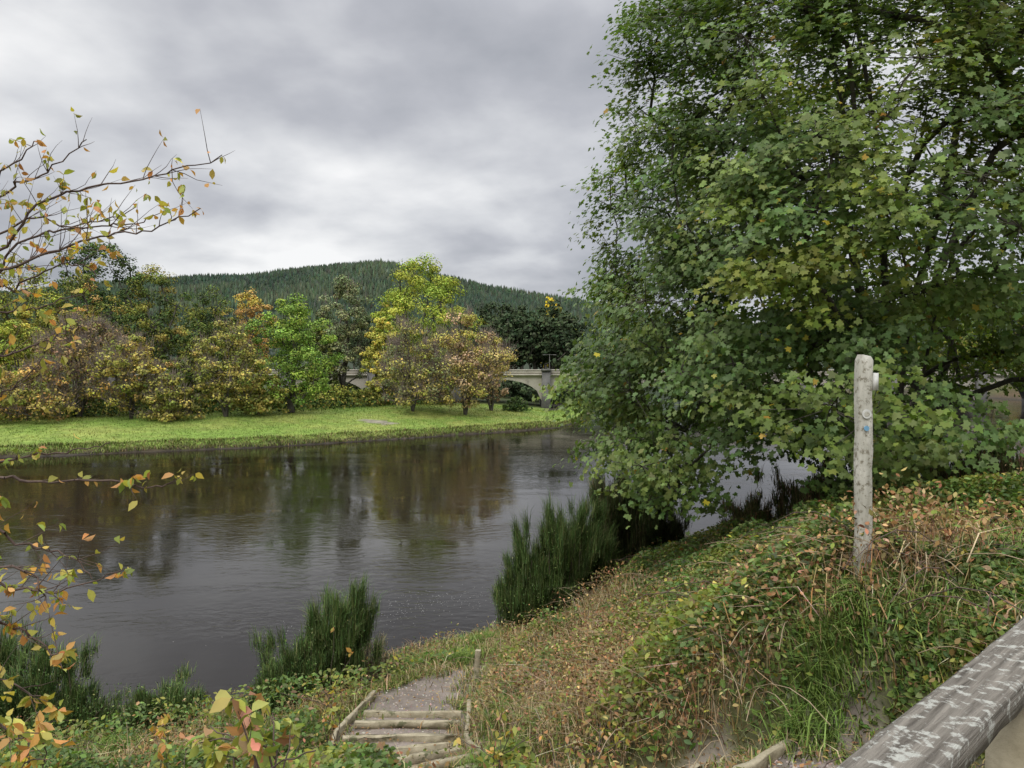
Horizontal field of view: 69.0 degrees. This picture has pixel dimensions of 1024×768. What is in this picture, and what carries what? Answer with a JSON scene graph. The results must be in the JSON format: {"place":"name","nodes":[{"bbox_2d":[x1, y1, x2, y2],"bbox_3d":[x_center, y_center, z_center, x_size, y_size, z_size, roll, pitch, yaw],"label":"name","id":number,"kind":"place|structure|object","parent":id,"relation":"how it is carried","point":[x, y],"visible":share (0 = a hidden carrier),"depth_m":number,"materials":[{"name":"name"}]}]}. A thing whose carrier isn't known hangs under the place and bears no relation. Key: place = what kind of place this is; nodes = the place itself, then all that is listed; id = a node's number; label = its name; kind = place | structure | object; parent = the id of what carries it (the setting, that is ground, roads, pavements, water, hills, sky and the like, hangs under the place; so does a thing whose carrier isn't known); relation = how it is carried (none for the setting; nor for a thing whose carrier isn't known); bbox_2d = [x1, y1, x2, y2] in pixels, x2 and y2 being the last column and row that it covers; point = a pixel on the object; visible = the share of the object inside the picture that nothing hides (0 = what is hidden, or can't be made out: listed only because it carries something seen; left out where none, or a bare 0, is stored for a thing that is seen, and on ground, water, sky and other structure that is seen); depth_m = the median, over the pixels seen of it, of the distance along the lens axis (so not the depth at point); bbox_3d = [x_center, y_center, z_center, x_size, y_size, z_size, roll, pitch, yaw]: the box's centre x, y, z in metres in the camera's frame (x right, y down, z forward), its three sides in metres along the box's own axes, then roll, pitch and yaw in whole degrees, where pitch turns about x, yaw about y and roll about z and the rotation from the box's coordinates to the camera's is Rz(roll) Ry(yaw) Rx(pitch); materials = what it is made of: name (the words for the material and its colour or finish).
{"place":"outdoors","nodes":[
{"label":"outdoors","id":0,"kind":"place"},
{"bbox_2d":[0,269,1021,767],"bbox_3d":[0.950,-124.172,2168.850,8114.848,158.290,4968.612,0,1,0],"label":"ground","id":1,"kind":"structure","parent":0,"point":[364,423],"depth_m":11.02,"materials":[{"name":"green plant"}]},
{"bbox_2d":[0,601,48,681],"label":"broom bush","id":2,"kind":"object","parent":1,"relation":"on","point":[8,645],"visible":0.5,"depth_m":12.68,"materials":[{"name":"green plant"}]},
{"bbox_2d":[0,708,53,767],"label":"rose sapling","id":3,"kind":"object","parent":1,"relation":"on","point":[23,754],"visible":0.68,"depth_m":3.02,"materials":[{"name":"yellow plant"}]},
{"bbox_2d":[0,319,64,416],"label":"alder tree","id":4,"kind":"object","parent":1,"relation":"on","point":[11,348],"visible":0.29,"depth_m":65.82,"materials":[{"name":"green plant"}]},
{"bbox_2d":[0,257,73,370],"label":"oak tree","id":5,"kind":"object","parent":1,"relation":"on","point":[4,302],"visible":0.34,"depth_m":77.20,"materials":[{"name":"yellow plant"}]},
{"bbox_2d":[0,352,80,421],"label":"hazel bush","id":6,"kind":"object","parent":1,"relation":"on","point":[36,398],"visible":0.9,"depth_m":57.93,"materials":[{"name":"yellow plant"}]},
{"bbox_2d":[1,303,86,389],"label":"birch tree","id":7,"kind":"object","parent":1,"relation":"on","point":[21,316],"visible":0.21,"depth_m":71.11,"materials":[{"name":"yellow plant"}]},
{"bbox_2d":[0,633,105,736],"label":"broom bush","id":8,"kind":"object","parent":1,"relation":"on","point":[77,693],"visible":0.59,"depth_m":11.08,"materials":[{"name":"green plant"}]},
{"bbox_2d":[8,307,131,416],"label":"hawthorn tree","id":9,"kind":"object","parent":1,"relation":"on","point":[78,354],"visible":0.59,"depth_m":62.54,"materials":[{"name":"brown plant"}]},
{"bbox_2d":[23,683,133,740],"bbox_3d":[-6.345,4.911,11.102,1.589,0.890,1.210,-1,2,-39],"label":"broom bush","id":10,"kind":"object","parent":1,"relation":"on","point":[95,708],"visible":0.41,"depth_m":10.99,"materials":[{"name":"green plant"}]},
{"bbox_2d":[34,274,134,390],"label":"maple tree","id":11,"kind":"object","parent":1,"relation":"on","point":[87,314],"visible":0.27,"depth_m":79.64,"materials":[{"name":"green plant"}]},
{"bbox_2d":[29,242,179,399],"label":"tree","id":12,"kind":"object","parent":1,"relation":"on","point":[120,260],"visible":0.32,"depth_m":91.28,"materials":[{"name":"green plant"}]},
{"bbox_2d":[0,107,231,767],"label":"cherry sapling","id":13,"kind":"object","parent":1,"relation":"on","point":[18,725],"visible":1,"depth_m":2.39,"materials":[{"name":"yellow plant"}]},
{"bbox_2d":[83,331,181,418],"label":"tree","id":14,"kind":"object","parent":1,"relation":"on","point":[130,386],"visible":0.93,"depth_m":60.88,"materials":[{"name":"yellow plant"}]},
{"bbox_2d":[95,659,207,740],"bbox_3d":[-5.163,4.773,11.064,1.564,1.041,1.678,0,1,0],"label":"broom bush","id":15,"kind":"object","parent":1,"relation":"on","point":[174,695],"visible":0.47,"depth_m":10.85,"materials":[{"name":"green plant"}]},
{"bbox_2d":[105,263,198,408],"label":"oak tree","id":16,"kind":"object","parent":1,"relation":"on","point":[136,313],"visible":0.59,"depth_m":73.05,"materials":[{"name":"green plant"}]},
{"bbox_2d":[127,366,205,421],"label":"hazel bush","id":17,"kind":"object","parent":1,"relation":"on","point":[164,396],"visible":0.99,"depth_m":60.76,"materials":[{"name":"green plant"}]},
{"bbox_2d":[150,713,184,767],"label":"rose sapling","id":18,"kind":"object","parent":1,"relation":"on","point":[162,747],"visible":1,"depth_m":6.56,"materials":[{"name":"yellow plant"}]},
{"bbox_2d":[159,330,221,413],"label":"ash tree","id":19,"kind":"object","parent":1,"relation":"on","point":[178,338],"visible":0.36,"depth_m":67.30,"materials":[{"name":"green plant"}]},
{"bbox_2d":[178,285,243,397],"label":"oak tree","id":20,"kind":"object","parent":1,"relation":"on","point":[202,317],"visible":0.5,"depth_m":87.28,"materials":[{"name":"green plant"}]},
{"bbox_2d":[0,385,448,418],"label":"woodland undergrowth","id":21,"kind":"object","parent":1,"relation":"on","point":[98,407],"visible":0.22,"depth_m":73.12,"materials":[{"name":"green plant"}]},
{"bbox_2d":[179,313,271,416],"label":"cherry tree","id":22,"kind":"object","parent":1,"relation":"on","point":[237,338],"visible":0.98,"depth_m":63.15,"materials":[{"name":"yellow plant"}]},
{"bbox_2d":[218,287,278,395],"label":"rowan tree","id":23,"kind":"object","parent":1,"relation":"on","point":[252,303],"visible":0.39,"depth_m":89.48,"materials":[{"name":"orange plant"}]},
{"bbox_2d":[185,689,315,767],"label":"rose sapling","id":24,"kind":"object","parent":1,"relation":"on","point":[252,738],"visible":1,"depth_m":2.05,"materials":[{"name":"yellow plant"}]},
{"bbox_2d":[222,364,290,414],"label":"hazel bush","id":25,"kind":"object","parent":1,"relation":"on","point":[258,407],"visible":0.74,"depth_m":65.16,"materials":[{"name":"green plant"}]},
{"bbox_2d":[243,653,304,717],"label":"broom bush","id":26,"kind":"object","parent":1,"relation":"on","point":[274,704],"visible":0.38,"depth_m":10.83,"materials":[{"name":"green plant"}]},
{"bbox_2d":[240,293,345,412],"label":"sycamore tree","id":27,"kind":"object","parent":1,"relation":"on","point":[294,308],"visible":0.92,"depth_m":67.35,"materials":[{"name":"green plant"}]},
{"bbox_2d":[0,403,590,454],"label":"meadow grass","id":28,"kind":"structure","parent":1,"relation":"on","point":[261,437],"depth_m":59.97,"materials":[{"name":"green plant"}]},
{"bbox_2d":[249,617,343,707],"bbox_3d":[-3.329,4.362,11.453,1.358,1.625,1.567,-1,2,-33],"label":"broom bush","id":29,"kind":"object","parent":1,"relation":"on","point":[293,659],"visible":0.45,"depth_m":11.34,"materials":[{"name":"green plant"}]},
{"bbox_2d":[276,627,352,745],"bbox_3d":[-1.723,2.952,6.647,0.772,1.639,0.259,1,2,23],"label":"rose sapling","id":30,"kind":"object","parent":1,"relation":"on","point":[332,724],"visible":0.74,"depth_m":6.58,"materials":[{"name":"green plant"}]},
{"bbox_2d":[298,325,344,394],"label":"birch tree","id":31,"kind":"object","parent":1,"relation":"on","point":[324,349],"visible":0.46,"depth_m":81.25,"materials":[{"name":"green plant"}]},
{"bbox_2d":[308,383,362,406],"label":"bush","id":32,"kind":"object","parent":1,"relation":"on","point":[336,394],"visible":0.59,"depth_m":79.27,"materials":[{"name":"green plant"}]},
{"bbox_2d":[295,573,386,695],"bbox_3d":[-2.849,4.030,11.937,1.940,2.192,1.621,1,2,42],"label":"broom bush","id":33,"kind":"object","parent":1,"relation":"on","point":[351,622],"visible":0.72,"depth_m":11.76,"materials":[{"name":"green plant"}]},
{"bbox_2d":[312,274,374,398],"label":"willow tree","id":34,"kind":"object","parent":1,"relation":"on","point":[343,284],"visible":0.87,"depth_m":83.19,"materials":[{"name":"green plant"}]},
{"bbox_2d":[351,385,392,405],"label":"broom bush","id":35,"kind":"object","parent":1,"relation":"on","point":[371,389],"visible":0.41,"depth_m":79.31,"materials":[{"name":"green plant"}]},
{"bbox_2d":[360,317,402,403],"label":"birch tree","id":36,"kind":"object","parent":1,"relation":"on","point":[369,353],"visible":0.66,"depth_m":79.34,"materials":[{"name":"yellow plant"}]},
{"bbox_2d":[360,630,403,687],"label":"dead shrub","id":37,"kind":"object","parent":1,"relation":"on","point":[385,657],"visible":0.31,"depth_m":12.81,"materials":[{"name":"green plant"}]},
{"bbox_2d":[369,293,418,403],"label":"birch tree","id":38,"kind":"object","parent":1,"relation":"on","point":[383,312],"visible":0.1,"depth_m":96.27,"materials":[{"name":"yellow plant"}]},
{"bbox_2d":[372,311,457,411],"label":"willow tree","id":39,"kind":"object","parent":1,"relation":"on","point":[400,360],"visible":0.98,"depth_m":72.10,"materials":[{"name":"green plant"}]},
{"bbox_2d":[369,252,483,400],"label":"lime tree","id":40,"kind":"object","parent":1,"relation":"on","point":[403,298],"visible":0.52,"depth_m":87.66,"materials":[{"name":"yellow plant"}]},
{"bbox_2d":[405,300,518,414],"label":"cherry tree","id":41,"kind":"object","parent":1,"relation":"on","point":[471,354],"visible":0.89,"depth_m":72.82,"materials":[{"name":"brown plant"}]},
{"bbox_2d":[474,649,480,682],"bbox_3d":[-0.534,4.341,11.307,0.120,0.606,0.098,0,1,0],"label":"wooden stake","id":42,"kind":"object","parent":1,"relation":"on","point":[477,658],"visible":0.66,"depth_m":11.27,"materials":[{"name":"beige wood"}]},
{"bbox_2d":[474,336,510,410],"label":"hawthorn tree","id":43,"kind":"object","parent":1,"relation":"on","point":[504,392],"visible":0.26,"depth_m":80.03,"materials":[{"name":"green plant"}]},
{"bbox_2d":[453,703,547,767],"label":"rose sapling","id":44,"kind":"object","parent":1,"relation":"on","point":[500,762],"visible":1,"depth_m":4.24,"materials":[{"name":"green plant"}]},
{"bbox_2d":[0,469,1023,767],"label":"bramble thicket","id":45,"kind":"object","parent":1,"relation":"on","point":[1008,487],"visible":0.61,"depth_m":6.12,"materials":[{"name":"green plant"}]},
{"bbox_2d":[0,463,1023,767],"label":"dry bracken","id":46,"kind":"object","parent":1,"relation":"on","point":[928,521],"visible":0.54,"depth_m":5.83,"materials":[{"name":"brown plant"}]},
{"bbox_2d":[0,508,1023,767],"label":"bank grass","id":47,"kind":"structure","parent":1,"relation":"on","point":[426,670],"depth_m":6.63,"materials":[{"name":"green plant"}]},
{"bbox_2d":[0,258,1023,361],"bbox_3d":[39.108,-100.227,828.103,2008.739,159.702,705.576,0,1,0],"label":"hill conifer forest","id":48,"kind":"object","parent":1,"relation":"on","point":[376,279],"visible":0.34,"depth_m":885.45,"materials":[{"name":"green plant"}]},
{"bbox_2d":[0,299,1023,403],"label":"distant woodland","id":49,"kind":"object","parent":1,"relation":"on","point":[536,337],"visible":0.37,"depth_m":142.18,"materials":[{"name":"green plant"}]},
{"bbox_2d":[500,395,532,411],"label":"broom bush","id":50,"kind":"object","parent":1,"relation":"on","point":[513,405],"visible":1,"depth_m":81.71,"materials":[{"name":"green plant"}]},
{"bbox_2d":[488,530,575,628],"bbox_3d":[0.404,3.933,14.955,1.902,2.096,1.857,0,1,0],"label":"broom bush","id":51,"kind":"object","parent":1,"relation":"on","point":[514,597],"visible":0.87,"depth_m":14.59,"materials":[{"name":"green plant"}]},
{"bbox_2d":[81,590,1008,767],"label":"fallen leaves","id":52,"kind":"object","parent":1,"relation":"on","point":[780,762],"visible":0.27,"depth_m":5.20,"materials":[{"name":"brown plant"}]},
{"bbox_2d":[541,296,556,367],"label":"poplar tree","id":53,"kind":"object","parent":1,"relation":"on","point":[553,315],"visible":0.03,"depth_m":228.93,"materials":[{"name":"orange plant"}]},
{"bbox_2d":[85,524,1023,767],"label":"grass tussocks","id":54,"kind":"object","parent":1,"relation":"on","point":[819,720],"depth_m":4.92,"materials":[{"name":"green plant"}]},
{"bbox_2d":[506,490,611,613],"bbox_3d":[0.973,3.498,15.237,2.476,2.792,2.360,0,1,0],"label":"broom bush","id":55,"kind":"object","parent":1,"relation":"on","point":[576,558],"visible":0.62,"depth_m":15.18,"materials":[{"name":"green plant"}]},
{"bbox_2d":[331,690,792,767],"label":"timber steps","id":56,"kind":"structure","parent":1,"relation":"on","point":[775,752],"depth_m":8.81,"materials":[{"name":"beige wood"}]},
{"bbox_2d":[107,369,1023,408],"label":"stone bridge","id":57,"kind":"structure","parent":1,"relation":"on","point":[533,378],"depth_m":103.94,"materials":[{"name":"stone"}]},
{"bbox_2d":[342,666,834,767],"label":"path gravel","id":58,"kind":"structure","parent":1,"relation":"on","point":[797,766],"depth_m":9.60,"materials":[{"name":"grey gravel"}]},
{"bbox_2d":[554,492,630,594],"bbox_3d":[1.592,3.453,16.075,1.926,2.509,1.706,0,1,0],"label":"broom bush","id":59,"kind":"object","parent":1,"relation":"on","point":[610,554],"visible":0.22,"depth_m":15.92,"materials":[{"name":"green plant"}]},
{"bbox_2d":[556,716,629,767],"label":"rose sapling","id":60,"kind":"object","parent":1,"relation":"on","point":[591,745],"visible":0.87,"depth_m":4.68,"materials":[{"name":"green plant"}]},
{"bbox_2d":[581,464,661,574],"bbox_3d":[2.575,3.278,18.052,2.273,3.141,3.065,0,1,0],"label":"broom bush","id":61,"kind":"object","parent":1,"relation":"on","point":[636,535],"visible":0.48,"depth_m":17.46,"materials":[{"name":"green plant"}]},
{"bbox_2d":[645,490,692,548],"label":"broom bush","id":62,"kind":"object","parent":1,"relation":"on","point":[670,530],"visible":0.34,"depth_m":18.42,"materials":[{"name":"green plant"}]},
{"bbox_2d":[707,487,788,531],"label":"broom bush","id":63,"kind":"object","parent":1,"relation":"on","point":[752,505],"visible":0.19,"depth_m":15.12,"materials":[{"name":"green plant"}]},
{"bbox_2d":[532,0,1023,534],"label":"sycamore tree","id":64,"kind":"object","parent":1,"relation":"on","point":[716,368],"visible":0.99,"depth_m":11.02,"materials":[{"name":"green plant"}]},
{"bbox_2d":[747,458,842,518],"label":"broom bush","id":65,"kind":"object","parent":1,"relation":"on","point":[782,501],"visible":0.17,"depth_m":13.68,"materials":[{"name":"green plant"}]},
{"bbox_2d":[795,457,874,509],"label":"broom bush","id":66,"kind":"object","parent":1,"relation":"on","point":[811,495],"visible":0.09,"depth_m":12.59,"materials":[{"name":"green plant"}]},
{"bbox_2d":[853,354,878,575],"bbox_3d":[2.471,0.751,5.217,0.134,1.913,0.113,0,1,0],"label":"waymarker post","id":67,"kind":"object","parent":1,"relation":"on","point":[866,380],"visible":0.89,"depth_m":5.17,"materials":[{"name":"grey wood"}]},
{"bbox_2d":[836,617,1023,767],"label":"wooden railing","id":68,"kind":"object","parent":1,"relation":"on","point":[968,714],"visible":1,"depth_m":1.41,"materials":[{"name":"grey wood"}]},
{"bbox_2d":[912,452,999,484],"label":"broom bush","id":69,"kind":"object","parent":1,"relation":"on","point":[944,474],"visible":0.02,"depth_m":12.05,"materials":[{"name":"green plant"}]},
{"bbox_2d":[949,420,1023,477],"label":"broom bush","id":70,"kind":"object","parent":1,"relation":"on","point":[1003,466],"visible":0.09,"depth_m":10.51,"materials":[{"name":"green plant"}]},
{"bbox_2d":[0,382,1023,715],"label":"river water","id":71,"kind":"structure","parent":0,"point":[228,554],"depth_m":26.64,"materials":[{"name":"black liquid"}]},
{"bbox_2d":[0,0,1023,323],"label":"sky","id":72,"kind":"structure","parent":0,"point":[452,131],"materials":[{"name":"grey"}]}
]}

